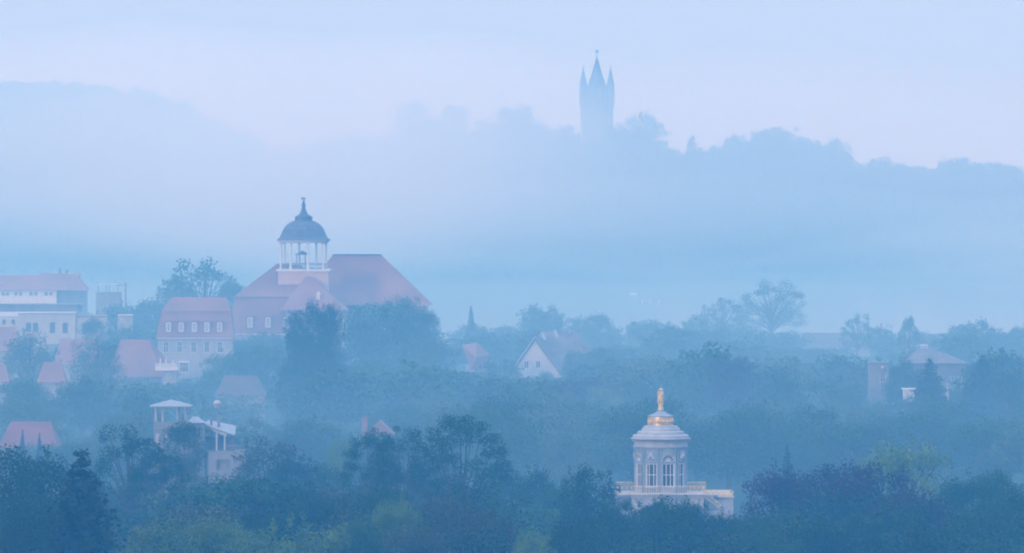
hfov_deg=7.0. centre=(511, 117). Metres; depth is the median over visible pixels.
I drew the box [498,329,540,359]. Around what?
broadleaf tree
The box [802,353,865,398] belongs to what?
broadleaf tree
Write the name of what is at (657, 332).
broadleaf tree
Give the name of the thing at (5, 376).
red house
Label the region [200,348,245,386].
broadleaf tree
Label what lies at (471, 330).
spruce tree
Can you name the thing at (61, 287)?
long red roofed building
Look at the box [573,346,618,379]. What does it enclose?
broadleaf tree
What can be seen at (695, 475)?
broadleaf tree
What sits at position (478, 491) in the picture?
broadleaf tree
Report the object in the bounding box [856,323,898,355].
broadleaf tree
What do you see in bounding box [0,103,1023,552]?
ground
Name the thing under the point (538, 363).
window
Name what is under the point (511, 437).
broadleaf tree
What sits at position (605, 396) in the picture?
broadleaf tree
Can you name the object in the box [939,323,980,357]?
broadleaf tree
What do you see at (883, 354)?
broadleaf tree
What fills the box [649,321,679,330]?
broadleaf tree
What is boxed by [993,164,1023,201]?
broadleaf tree
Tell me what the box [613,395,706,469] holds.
broadleaf tree
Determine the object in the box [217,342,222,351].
window
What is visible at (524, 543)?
broadleaf tree
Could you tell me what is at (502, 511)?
broadleaf tree
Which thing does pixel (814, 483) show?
broadleaf tree
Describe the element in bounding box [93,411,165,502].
broadleaf tree
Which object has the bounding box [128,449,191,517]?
spreading tree
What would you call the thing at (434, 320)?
broadleaf tree
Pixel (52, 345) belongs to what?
broadleaf tree
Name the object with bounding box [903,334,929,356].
pale gabled house
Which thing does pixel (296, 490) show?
broadleaf tree
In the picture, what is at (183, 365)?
window
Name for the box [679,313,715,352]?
broadleaf tree
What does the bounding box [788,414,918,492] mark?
broadleaf tree
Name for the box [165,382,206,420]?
broadleaf tree
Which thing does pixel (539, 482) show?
broadleaf tree
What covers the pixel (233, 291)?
broadleaf tree
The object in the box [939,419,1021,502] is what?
broadleaf tree
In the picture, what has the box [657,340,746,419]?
broadleaf tree
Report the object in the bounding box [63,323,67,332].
window
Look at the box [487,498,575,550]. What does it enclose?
broadleaf tree
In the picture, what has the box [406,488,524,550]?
broadleaf tree
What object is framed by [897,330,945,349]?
broadleaf tree
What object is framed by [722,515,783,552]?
broadleaf tree
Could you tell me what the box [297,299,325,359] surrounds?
poplar tree
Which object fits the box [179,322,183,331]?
window
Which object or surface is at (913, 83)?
sky
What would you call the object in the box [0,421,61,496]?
bright red house
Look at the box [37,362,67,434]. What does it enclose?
gabled red house
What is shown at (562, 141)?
broadleaf tree
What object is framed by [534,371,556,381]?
broadleaf tree
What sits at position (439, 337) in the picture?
broadleaf tree
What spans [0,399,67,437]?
broadleaf tree
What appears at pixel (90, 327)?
broadleaf tree
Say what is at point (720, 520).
broadleaf tree
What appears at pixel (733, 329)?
broadleaf tree
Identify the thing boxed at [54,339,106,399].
red roofed house
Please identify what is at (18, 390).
broadleaf tree
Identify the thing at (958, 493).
broadleaf tree
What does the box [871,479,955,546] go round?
broadleaf tree
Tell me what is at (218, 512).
broadleaf tree
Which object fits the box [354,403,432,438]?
broadleaf tree
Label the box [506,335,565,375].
broadleaf tree
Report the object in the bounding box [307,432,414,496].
broadleaf tree
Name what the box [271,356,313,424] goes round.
broadleaf tree
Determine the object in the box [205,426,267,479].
broadleaf tree
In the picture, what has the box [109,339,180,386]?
hipped roof house
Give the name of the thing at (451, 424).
spreading tree
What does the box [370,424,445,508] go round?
spreading tree
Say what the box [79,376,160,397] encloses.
broadleaf tree
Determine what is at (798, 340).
broadleaf tree
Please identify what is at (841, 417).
broadleaf tree
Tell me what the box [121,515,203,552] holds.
broadleaf tree
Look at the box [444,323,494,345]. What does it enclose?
broadleaf tree
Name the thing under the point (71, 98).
woods
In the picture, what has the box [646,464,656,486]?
window
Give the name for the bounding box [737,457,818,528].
broadleaf tree
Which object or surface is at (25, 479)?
broadleaf tree
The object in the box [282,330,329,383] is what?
broadleaf tree
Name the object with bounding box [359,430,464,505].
broadleaf tree
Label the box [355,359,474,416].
broadleaf tree
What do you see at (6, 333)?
half hidden red house
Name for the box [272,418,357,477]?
broadleaf tree
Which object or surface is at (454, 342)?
broadleaf tree
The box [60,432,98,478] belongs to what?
broadleaf tree
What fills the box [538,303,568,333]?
broadleaf tree
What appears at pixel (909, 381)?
broadleaf tree
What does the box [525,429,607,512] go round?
broadleaf tree
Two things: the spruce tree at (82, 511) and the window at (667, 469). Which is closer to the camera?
the spruce tree at (82, 511)
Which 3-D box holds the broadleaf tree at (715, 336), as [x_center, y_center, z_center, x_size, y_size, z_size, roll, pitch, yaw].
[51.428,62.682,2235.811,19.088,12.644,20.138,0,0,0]
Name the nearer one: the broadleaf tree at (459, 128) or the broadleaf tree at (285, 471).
the broadleaf tree at (285, 471)
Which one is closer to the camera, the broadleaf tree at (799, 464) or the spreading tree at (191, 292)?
the broadleaf tree at (799, 464)
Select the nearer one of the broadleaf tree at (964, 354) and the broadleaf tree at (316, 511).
the broadleaf tree at (316, 511)
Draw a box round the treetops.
[0,310,1023,552]
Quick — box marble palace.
[614,388,733,529]
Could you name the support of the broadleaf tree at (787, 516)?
on the ground
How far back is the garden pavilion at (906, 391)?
1700.00 m
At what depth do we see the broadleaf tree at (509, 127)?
4008.67 m
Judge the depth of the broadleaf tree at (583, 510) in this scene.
1103.94 m
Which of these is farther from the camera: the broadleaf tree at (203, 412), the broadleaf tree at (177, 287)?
the broadleaf tree at (177, 287)
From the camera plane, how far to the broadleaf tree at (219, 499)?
1106.71 m
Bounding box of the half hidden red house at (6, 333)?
[0,327,22,381]
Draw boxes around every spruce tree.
[13,430,30,506]
[33,433,50,515]
[42,448,127,552]
[463,306,476,340]
[776,444,799,514]
[901,358,954,424]
[953,354,1006,423]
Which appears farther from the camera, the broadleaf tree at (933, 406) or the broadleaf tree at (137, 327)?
the broadleaf tree at (137, 327)
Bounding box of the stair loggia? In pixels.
[186,417,246,498]
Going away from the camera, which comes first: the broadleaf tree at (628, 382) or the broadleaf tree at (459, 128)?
the broadleaf tree at (628, 382)
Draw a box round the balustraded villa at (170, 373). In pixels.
[155,357,177,388]
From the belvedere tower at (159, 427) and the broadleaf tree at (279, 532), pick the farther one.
the belvedere tower at (159, 427)
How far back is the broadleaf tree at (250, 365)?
1878.02 m
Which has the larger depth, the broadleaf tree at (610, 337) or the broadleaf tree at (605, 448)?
the broadleaf tree at (610, 337)
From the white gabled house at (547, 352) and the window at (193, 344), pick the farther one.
the window at (193, 344)
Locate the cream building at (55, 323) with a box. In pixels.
[0,303,108,383]
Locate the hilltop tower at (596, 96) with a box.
[579,51,614,155]
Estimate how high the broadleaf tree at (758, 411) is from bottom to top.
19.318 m
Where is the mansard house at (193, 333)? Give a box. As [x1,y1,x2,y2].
[156,297,235,383]
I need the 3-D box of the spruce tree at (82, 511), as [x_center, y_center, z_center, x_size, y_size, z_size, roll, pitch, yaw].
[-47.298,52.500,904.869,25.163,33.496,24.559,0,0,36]
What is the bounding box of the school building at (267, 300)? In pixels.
[232,197,431,388]
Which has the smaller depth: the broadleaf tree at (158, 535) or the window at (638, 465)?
the broadleaf tree at (158, 535)
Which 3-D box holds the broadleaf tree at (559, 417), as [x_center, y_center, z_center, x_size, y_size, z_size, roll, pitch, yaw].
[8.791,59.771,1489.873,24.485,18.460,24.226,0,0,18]
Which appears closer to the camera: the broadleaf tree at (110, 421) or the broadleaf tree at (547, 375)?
the broadleaf tree at (110, 421)
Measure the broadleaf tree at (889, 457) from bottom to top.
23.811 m
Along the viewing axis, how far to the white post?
1689.68 m
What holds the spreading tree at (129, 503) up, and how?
on the ground
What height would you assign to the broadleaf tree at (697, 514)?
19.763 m
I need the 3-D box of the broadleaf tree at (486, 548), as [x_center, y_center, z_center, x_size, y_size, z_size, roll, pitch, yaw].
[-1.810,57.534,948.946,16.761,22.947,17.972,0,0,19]
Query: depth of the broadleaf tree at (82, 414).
1677.91 m
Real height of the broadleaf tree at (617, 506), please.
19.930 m
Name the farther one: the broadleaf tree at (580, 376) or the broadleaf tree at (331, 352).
the broadleaf tree at (580, 376)
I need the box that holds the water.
[82,279,1023,343]
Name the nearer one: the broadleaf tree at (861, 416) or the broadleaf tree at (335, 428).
the broadleaf tree at (861, 416)
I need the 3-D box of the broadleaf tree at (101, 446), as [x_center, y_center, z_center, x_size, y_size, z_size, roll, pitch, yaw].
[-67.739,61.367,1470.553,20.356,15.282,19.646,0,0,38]
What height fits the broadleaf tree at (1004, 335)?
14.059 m
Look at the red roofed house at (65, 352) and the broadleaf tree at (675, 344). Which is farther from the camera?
the broadleaf tree at (675, 344)
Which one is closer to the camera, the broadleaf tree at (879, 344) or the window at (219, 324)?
the window at (219, 324)
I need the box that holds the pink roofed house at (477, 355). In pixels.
[462,343,489,375]
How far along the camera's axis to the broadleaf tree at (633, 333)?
2328.85 m
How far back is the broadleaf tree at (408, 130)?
4076.81 m
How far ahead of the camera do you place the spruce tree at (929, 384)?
1668.92 m
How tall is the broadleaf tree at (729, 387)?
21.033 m
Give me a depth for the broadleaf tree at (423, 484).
1229.55 m
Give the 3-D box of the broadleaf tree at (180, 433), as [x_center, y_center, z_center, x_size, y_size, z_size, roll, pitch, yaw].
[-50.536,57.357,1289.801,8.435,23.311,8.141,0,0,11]
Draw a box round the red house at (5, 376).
[0,364,11,429]
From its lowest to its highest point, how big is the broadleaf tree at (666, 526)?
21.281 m
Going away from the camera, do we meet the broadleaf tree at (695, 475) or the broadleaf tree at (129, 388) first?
the broadleaf tree at (695, 475)
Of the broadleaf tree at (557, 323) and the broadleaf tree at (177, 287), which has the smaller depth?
the broadleaf tree at (177, 287)
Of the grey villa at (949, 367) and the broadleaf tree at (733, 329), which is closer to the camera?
the grey villa at (949, 367)
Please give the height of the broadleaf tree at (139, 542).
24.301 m
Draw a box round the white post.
[946,383,948,401]
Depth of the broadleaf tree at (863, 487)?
1128.41 m
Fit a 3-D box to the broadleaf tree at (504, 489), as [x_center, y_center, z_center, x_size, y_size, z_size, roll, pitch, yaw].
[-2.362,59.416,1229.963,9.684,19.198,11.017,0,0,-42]
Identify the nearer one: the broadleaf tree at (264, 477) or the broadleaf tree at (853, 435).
the broadleaf tree at (264, 477)
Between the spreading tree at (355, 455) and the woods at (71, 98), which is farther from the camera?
the woods at (71, 98)
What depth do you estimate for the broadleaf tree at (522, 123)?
4012.80 m
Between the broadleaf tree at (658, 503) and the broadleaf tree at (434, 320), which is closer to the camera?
the broadleaf tree at (658, 503)
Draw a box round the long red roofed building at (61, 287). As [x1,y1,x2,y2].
[0,269,89,315]
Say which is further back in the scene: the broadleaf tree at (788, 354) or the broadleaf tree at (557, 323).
the broadleaf tree at (557, 323)
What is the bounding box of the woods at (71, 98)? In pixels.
[0,78,278,161]
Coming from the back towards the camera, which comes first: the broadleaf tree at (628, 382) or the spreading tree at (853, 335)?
the spreading tree at (853, 335)
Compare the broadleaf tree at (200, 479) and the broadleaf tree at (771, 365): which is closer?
the broadleaf tree at (200, 479)
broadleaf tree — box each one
[0,327,60,396]
[0,373,54,427]
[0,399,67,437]
[0,426,77,449]
[0,441,63,552]
[0,442,57,485]
[4,496,120,552]
[14,453,95,550]
[33,441,119,494]
[33,443,94,468]
[37,375,128,438]
[43,343,112,377]
[58,379,164,432]
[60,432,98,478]
[66,335,131,431]
[74,428,152,482]
[77,313,111,348]
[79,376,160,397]
[86,412,147,502]
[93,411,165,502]
[94,467,163,526]
[94,520,137,552]
[95,299,147,341]
[96,506,173,543]
[97,513,133,548]
[105,323,147,355]
[108,312,156,347]
[109,514,224,552]
[110,514,234,551]
[111,502,254,552]
[112,389,169,429]
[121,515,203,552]
[125,382,192,419]
[131,294,166,346]
[136,320,158,348]
[140,471,292,532]
[148,392,237,432]
[154,274,187,303]
[158,414,210,486]
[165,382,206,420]
[167,460,213,516]
[179,504,255,552]
[186,474,278,512]
[188,478,347,529]
[189,472,246,506]
[190,368,229,407]
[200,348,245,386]
[204,393,268,434]
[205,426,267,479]
[212,276,245,309]
[213,423,274,470]
[216,344,288,399]
[217,503,288,552]
[222,513,300,552]
[228,435,311,495]
[228,519,295,552]
[232,416,292,480]
[233,332,261,374]
[241,331,280,381]
[253,492,373,534]
[256,453,325,499]
[259,511,352,552]
[263,336,341,374]
[263,490,345,551]
[265,332,290,377]
[265,412,348,481]
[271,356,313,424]
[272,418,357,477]
[275,485,371,536]
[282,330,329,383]
[302,503,407,552]
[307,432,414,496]
[310,333,347,374]
[325,438,356,486]
[332,481,433,552]
[335,462,420,520]
[335,515,392,552]
[337,298,408,413]
[345,333,421,370]
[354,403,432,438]
[354,410,444,487]
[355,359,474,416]
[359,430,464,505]
[365,488,429,552]
[374,495,449,537]
[375,294,434,399]
[385,463,453,506]
[392,98,433,142]
[396,397,470,432]
[400,334,460,375]
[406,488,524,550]
[410,401,499,484]
[414,305,440,348]
[416,479,520,536]
[420,504,519,552]
[427,523,538,552]
[429,328,454,358]
[437,100,471,138]
[443,488,559,552]
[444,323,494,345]
[444,336,507,364]
[448,331,520,372]
[449,403,554,508]
[460,388,546,498]
[462,457,528,516]
[475,359,524,384]
[480,375,583,453]
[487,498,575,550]
[490,323,520,339]
[490,401,625,492]
[494,105,519,137]
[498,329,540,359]
[501,464,561,531]
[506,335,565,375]
[512,525,558,552]
[513,303,553,337]
[515,103,534,148]
[525,429,607,512]
[529,475,590,543]
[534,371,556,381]
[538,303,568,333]
[544,518,605,552]
[552,124,577,156]
[553,463,620,534]
[555,512,669,552]
[558,314,598,348]
[558,349,591,381]
[565,358,627,386]
[572,414,636,495]
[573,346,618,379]
[573,501,626,548]
[581,399,691,490]
[584,310,614,347]
[584,364,676,416]
[584,380,630,418]
[589,344,637,365]
[591,344,649,374]
[598,325,626,348]
[600,492,633,529]
[612,499,662,541]
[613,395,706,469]
[619,109,670,179]
[622,319,663,355]
[629,499,675,535]
[632,494,714,552]
[636,328,703,364]
[638,326,706,359]
[643,498,670,523]
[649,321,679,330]
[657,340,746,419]
[665,497,707,531]
[668,501,721,543]
[676,409,744,490]
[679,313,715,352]
[681,410,785,492]
[686,328,736,353]
[699,506,747,548]
[701,336,784,366]
[703,355,761,414]
[708,397,797,505]
[709,399,779,485]
[713,513,835,548]
[714,324,752,356]
[717,133,749,174]
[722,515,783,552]
[730,401,797,482]
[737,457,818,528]
[739,506,877,552]
[743,126,803,175]
[752,354,816,398]
[752,490,890,552]
[756,414,841,488]
[766,347,813,370]
[772,347,829,367]
[773,402,864,448]
[774,403,852,487]
[777,329,814,350]
[785,462,860,525]
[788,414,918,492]
[790,374,877,426]
[801,347,842,371]
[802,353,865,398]
[815,137,854,172]
[820,458,915,543]
[826,347,864,368]
[838,411,922,495]
[839,356,901,409]
[839,359,903,410]
[841,400,900,436]
[855,430,953,515]
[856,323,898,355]
[864,156,895,189]
[870,347,902,363]
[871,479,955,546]
[877,410,974,495]
[881,355,923,405]
[884,350,914,370]
[891,407,994,486]
[896,395,917,416]
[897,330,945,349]
[911,395,982,484]
[928,467,987,525]
[930,334,991,369]
[931,157,981,195]
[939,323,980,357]
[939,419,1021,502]
[941,503,1023,552]
[943,411,1017,467]
[947,418,1022,500]
[949,346,1023,408]
[960,316,1005,357]
[966,350,1023,388]
[967,468,1023,535]
[987,328,1014,354]
[992,335,1023,358]
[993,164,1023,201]
[1009,323,1023,347]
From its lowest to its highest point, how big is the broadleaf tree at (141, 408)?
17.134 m
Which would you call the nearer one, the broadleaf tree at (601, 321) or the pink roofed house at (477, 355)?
the pink roofed house at (477, 355)
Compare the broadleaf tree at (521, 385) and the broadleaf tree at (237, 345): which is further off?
the broadleaf tree at (237, 345)
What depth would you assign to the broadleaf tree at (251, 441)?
1525.96 m
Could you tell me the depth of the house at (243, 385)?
1801.24 m
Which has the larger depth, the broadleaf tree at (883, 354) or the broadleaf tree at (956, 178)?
the broadleaf tree at (956, 178)
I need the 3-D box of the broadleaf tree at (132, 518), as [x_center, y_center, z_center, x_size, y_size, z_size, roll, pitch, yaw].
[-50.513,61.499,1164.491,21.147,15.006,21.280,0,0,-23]
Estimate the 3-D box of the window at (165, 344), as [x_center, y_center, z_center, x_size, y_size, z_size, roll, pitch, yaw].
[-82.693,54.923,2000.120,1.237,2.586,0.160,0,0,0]
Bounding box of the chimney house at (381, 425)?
[360,417,394,490]
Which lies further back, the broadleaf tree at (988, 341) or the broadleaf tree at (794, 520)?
the broadleaf tree at (988, 341)
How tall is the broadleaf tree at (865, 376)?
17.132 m
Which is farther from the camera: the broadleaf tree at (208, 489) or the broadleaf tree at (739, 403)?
the broadleaf tree at (739, 403)
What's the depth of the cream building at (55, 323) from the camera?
2150.16 m
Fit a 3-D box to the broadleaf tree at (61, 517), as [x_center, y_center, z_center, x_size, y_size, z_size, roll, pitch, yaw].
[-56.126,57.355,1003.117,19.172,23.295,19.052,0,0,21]
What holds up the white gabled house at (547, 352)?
on the ground
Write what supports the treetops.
on the ground
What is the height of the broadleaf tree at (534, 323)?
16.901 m
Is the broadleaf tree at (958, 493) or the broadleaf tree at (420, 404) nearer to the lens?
the broadleaf tree at (958, 493)
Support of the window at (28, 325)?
in the cream building at (55, 323)
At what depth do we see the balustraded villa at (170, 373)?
1880.00 m
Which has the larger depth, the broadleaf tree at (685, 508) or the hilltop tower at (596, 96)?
the hilltop tower at (596, 96)
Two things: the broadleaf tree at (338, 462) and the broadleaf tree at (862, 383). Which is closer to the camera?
the broadleaf tree at (338, 462)
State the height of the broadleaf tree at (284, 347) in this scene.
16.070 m
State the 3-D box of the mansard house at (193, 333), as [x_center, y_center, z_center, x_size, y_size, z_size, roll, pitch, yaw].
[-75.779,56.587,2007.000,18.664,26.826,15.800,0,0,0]
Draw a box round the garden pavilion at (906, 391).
[901,388,915,419]
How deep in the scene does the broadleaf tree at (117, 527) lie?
1116.14 m
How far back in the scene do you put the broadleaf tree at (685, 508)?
1085.86 m
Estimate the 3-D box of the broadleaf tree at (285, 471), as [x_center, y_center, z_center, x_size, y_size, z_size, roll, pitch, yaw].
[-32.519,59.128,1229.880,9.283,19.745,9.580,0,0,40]
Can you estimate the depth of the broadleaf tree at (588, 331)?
2338.68 m
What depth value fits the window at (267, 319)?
2082.99 m
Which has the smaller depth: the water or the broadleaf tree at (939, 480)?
the broadleaf tree at (939, 480)
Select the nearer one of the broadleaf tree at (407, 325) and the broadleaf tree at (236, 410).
the broadleaf tree at (236, 410)
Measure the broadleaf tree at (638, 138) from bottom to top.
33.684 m
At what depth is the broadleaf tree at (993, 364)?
1822.61 m
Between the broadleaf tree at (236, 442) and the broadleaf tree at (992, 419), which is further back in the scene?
the broadleaf tree at (992, 419)
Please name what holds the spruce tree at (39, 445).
on the ground
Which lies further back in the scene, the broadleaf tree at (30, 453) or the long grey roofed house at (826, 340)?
the long grey roofed house at (826, 340)
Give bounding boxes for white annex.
[117,314,133,338]
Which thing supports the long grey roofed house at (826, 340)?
on the ground
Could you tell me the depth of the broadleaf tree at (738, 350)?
2053.06 m
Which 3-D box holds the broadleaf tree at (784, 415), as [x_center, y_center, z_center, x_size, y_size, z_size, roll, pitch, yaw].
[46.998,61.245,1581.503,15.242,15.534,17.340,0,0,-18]
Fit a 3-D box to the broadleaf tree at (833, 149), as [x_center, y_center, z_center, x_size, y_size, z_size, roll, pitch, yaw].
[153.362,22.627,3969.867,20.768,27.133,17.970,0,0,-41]
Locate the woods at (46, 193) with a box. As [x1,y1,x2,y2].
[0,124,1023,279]
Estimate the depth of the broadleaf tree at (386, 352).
2076.14 m
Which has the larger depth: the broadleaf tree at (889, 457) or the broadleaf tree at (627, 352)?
the broadleaf tree at (627, 352)
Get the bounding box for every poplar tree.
[282,309,308,386]
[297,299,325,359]
[313,302,346,362]
[684,134,700,196]
[896,315,921,368]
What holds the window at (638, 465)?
in the marble palace
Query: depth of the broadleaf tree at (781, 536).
990.84 m
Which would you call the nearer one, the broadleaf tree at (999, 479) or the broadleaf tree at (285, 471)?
the broadleaf tree at (999, 479)
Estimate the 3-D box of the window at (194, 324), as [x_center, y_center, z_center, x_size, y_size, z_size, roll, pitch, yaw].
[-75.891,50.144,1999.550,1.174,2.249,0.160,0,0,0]
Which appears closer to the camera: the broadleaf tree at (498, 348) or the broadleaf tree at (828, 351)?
the broadleaf tree at (498, 348)
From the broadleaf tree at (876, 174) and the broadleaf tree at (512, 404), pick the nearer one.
the broadleaf tree at (512, 404)
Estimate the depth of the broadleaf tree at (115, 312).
2218.61 m
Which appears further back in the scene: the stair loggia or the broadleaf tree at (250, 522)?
the stair loggia
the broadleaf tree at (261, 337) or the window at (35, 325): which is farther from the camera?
the window at (35, 325)
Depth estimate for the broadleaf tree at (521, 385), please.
1698.80 m
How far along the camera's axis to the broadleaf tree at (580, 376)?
1845.35 m
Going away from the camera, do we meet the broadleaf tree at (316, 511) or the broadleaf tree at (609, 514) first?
the broadleaf tree at (316, 511)
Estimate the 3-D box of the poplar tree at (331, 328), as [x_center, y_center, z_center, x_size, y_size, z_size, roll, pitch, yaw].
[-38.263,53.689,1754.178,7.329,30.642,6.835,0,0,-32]
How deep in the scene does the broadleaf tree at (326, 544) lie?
919.34 m
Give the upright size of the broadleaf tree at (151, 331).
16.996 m
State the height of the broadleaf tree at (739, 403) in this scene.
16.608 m
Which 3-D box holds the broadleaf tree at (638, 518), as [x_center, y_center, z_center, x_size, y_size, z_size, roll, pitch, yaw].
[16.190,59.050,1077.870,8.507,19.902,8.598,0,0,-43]
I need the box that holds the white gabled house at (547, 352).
[507,330,597,382]
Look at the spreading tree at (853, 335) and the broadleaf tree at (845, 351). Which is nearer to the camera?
the broadleaf tree at (845, 351)
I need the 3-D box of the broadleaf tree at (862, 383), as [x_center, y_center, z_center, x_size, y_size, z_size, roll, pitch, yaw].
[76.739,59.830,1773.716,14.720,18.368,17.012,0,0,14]
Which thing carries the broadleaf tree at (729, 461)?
on the ground
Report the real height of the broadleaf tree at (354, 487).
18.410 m
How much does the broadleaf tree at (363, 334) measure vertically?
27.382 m
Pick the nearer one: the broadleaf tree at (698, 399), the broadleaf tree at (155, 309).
the broadleaf tree at (698, 399)
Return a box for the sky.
[0,0,1023,173]
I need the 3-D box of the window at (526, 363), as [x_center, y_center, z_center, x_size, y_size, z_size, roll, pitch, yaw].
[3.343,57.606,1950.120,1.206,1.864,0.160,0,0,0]
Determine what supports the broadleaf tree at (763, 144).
on the ground
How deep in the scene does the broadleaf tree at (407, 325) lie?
1948.09 m
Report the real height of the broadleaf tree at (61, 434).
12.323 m
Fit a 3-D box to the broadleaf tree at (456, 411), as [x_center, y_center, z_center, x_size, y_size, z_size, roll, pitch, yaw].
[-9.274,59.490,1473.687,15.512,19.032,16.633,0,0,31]
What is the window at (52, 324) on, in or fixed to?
in the cream building at (55, 323)
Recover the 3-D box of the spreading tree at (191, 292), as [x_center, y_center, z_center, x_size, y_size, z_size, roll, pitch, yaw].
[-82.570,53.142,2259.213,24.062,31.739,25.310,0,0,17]
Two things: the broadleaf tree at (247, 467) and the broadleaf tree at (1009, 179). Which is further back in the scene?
the broadleaf tree at (1009, 179)
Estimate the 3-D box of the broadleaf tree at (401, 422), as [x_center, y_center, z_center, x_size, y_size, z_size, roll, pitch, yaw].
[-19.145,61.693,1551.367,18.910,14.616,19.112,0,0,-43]
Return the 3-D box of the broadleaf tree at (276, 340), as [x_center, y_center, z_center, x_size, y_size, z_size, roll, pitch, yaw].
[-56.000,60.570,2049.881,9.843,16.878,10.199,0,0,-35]
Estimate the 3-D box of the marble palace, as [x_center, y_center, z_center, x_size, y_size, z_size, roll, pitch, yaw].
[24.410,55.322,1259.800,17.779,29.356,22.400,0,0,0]
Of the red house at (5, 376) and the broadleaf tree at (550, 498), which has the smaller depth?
the broadleaf tree at (550, 498)
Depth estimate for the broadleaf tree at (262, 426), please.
1561.82 m
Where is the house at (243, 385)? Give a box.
[214,375,266,435]
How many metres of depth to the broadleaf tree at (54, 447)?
1512.77 m
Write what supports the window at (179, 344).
in the mansard house at (193, 333)
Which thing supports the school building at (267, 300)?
on the ground
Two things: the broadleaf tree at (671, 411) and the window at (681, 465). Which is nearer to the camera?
the window at (681, 465)
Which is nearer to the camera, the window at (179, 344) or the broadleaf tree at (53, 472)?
the broadleaf tree at (53, 472)
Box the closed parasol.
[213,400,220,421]
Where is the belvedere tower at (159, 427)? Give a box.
[150,400,191,511]
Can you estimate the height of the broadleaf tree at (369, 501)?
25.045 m
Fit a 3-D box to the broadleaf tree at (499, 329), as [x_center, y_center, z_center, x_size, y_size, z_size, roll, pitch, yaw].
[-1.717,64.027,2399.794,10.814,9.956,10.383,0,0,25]
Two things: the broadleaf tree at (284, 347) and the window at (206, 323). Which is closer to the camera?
the window at (206, 323)
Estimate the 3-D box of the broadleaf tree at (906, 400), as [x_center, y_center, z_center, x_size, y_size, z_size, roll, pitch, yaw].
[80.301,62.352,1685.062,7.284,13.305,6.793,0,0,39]
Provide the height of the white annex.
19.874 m
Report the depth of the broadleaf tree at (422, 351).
1917.89 m
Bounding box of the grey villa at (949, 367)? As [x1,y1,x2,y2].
[867,349,968,412]
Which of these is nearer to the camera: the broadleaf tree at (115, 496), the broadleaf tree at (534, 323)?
the broadleaf tree at (115, 496)
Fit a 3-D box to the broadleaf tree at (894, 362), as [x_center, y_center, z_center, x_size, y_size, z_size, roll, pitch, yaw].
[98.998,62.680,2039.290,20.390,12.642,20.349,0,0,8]
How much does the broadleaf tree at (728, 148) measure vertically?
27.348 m
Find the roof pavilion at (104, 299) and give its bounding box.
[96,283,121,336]
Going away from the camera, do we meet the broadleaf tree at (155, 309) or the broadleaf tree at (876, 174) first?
the broadleaf tree at (155, 309)
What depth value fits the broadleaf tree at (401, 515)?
959.76 m
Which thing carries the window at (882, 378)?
in the grey villa at (949, 367)
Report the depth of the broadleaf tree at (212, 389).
1848.14 m
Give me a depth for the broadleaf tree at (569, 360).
1934.63 m
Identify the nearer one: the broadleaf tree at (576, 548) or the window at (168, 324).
the broadleaf tree at (576, 548)
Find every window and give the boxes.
[26,323,30,331]
[33,323,37,331]
[50,322,54,332]
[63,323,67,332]
[163,342,167,351]
[166,322,170,331]
[177,342,181,351]
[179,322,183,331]
[180,362,187,371]
[191,342,195,351]
[192,322,196,331]
[204,342,208,351]
[205,322,208,331]
[217,322,221,331]
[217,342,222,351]
[247,317,251,326]
[265,317,269,326]
[524,361,528,367]
[536,361,540,367]
[636,454,641,485]
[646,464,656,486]
[662,454,673,486]
[679,463,683,485]
[880,374,885,381]
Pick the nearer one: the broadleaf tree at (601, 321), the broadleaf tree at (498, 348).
the broadleaf tree at (498, 348)
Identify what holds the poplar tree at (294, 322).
on the ground
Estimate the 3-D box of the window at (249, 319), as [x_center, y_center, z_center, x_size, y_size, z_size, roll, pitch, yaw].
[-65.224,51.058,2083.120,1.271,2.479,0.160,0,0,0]
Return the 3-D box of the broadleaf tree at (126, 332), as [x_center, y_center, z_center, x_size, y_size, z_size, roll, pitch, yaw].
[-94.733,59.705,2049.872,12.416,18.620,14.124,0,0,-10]
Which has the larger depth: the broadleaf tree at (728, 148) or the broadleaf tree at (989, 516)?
the broadleaf tree at (728, 148)
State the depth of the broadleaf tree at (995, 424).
1489.54 m
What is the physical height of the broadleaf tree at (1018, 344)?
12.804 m
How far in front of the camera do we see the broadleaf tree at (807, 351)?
2170.37 m
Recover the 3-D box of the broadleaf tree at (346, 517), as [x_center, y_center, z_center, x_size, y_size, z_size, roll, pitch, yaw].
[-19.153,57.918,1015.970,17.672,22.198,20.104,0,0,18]
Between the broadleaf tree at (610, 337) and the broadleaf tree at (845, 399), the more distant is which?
the broadleaf tree at (610, 337)
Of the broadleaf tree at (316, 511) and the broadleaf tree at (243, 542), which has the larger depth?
the broadleaf tree at (316, 511)
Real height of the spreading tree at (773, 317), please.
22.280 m
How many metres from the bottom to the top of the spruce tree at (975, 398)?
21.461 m
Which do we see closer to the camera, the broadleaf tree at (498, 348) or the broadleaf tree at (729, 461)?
the broadleaf tree at (729, 461)
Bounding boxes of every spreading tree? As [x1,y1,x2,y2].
[86,423,181,526]
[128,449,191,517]
[166,256,236,304]
[339,426,405,504]
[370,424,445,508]
[407,413,514,503]
[699,297,746,350]
[728,279,809,355]
[838,312,872,363]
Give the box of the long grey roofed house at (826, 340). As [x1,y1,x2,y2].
[801,333,870,355]
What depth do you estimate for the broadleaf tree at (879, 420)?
1522.87 m
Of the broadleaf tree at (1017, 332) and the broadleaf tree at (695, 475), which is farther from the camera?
the broadleaf tree at (1017, 332)

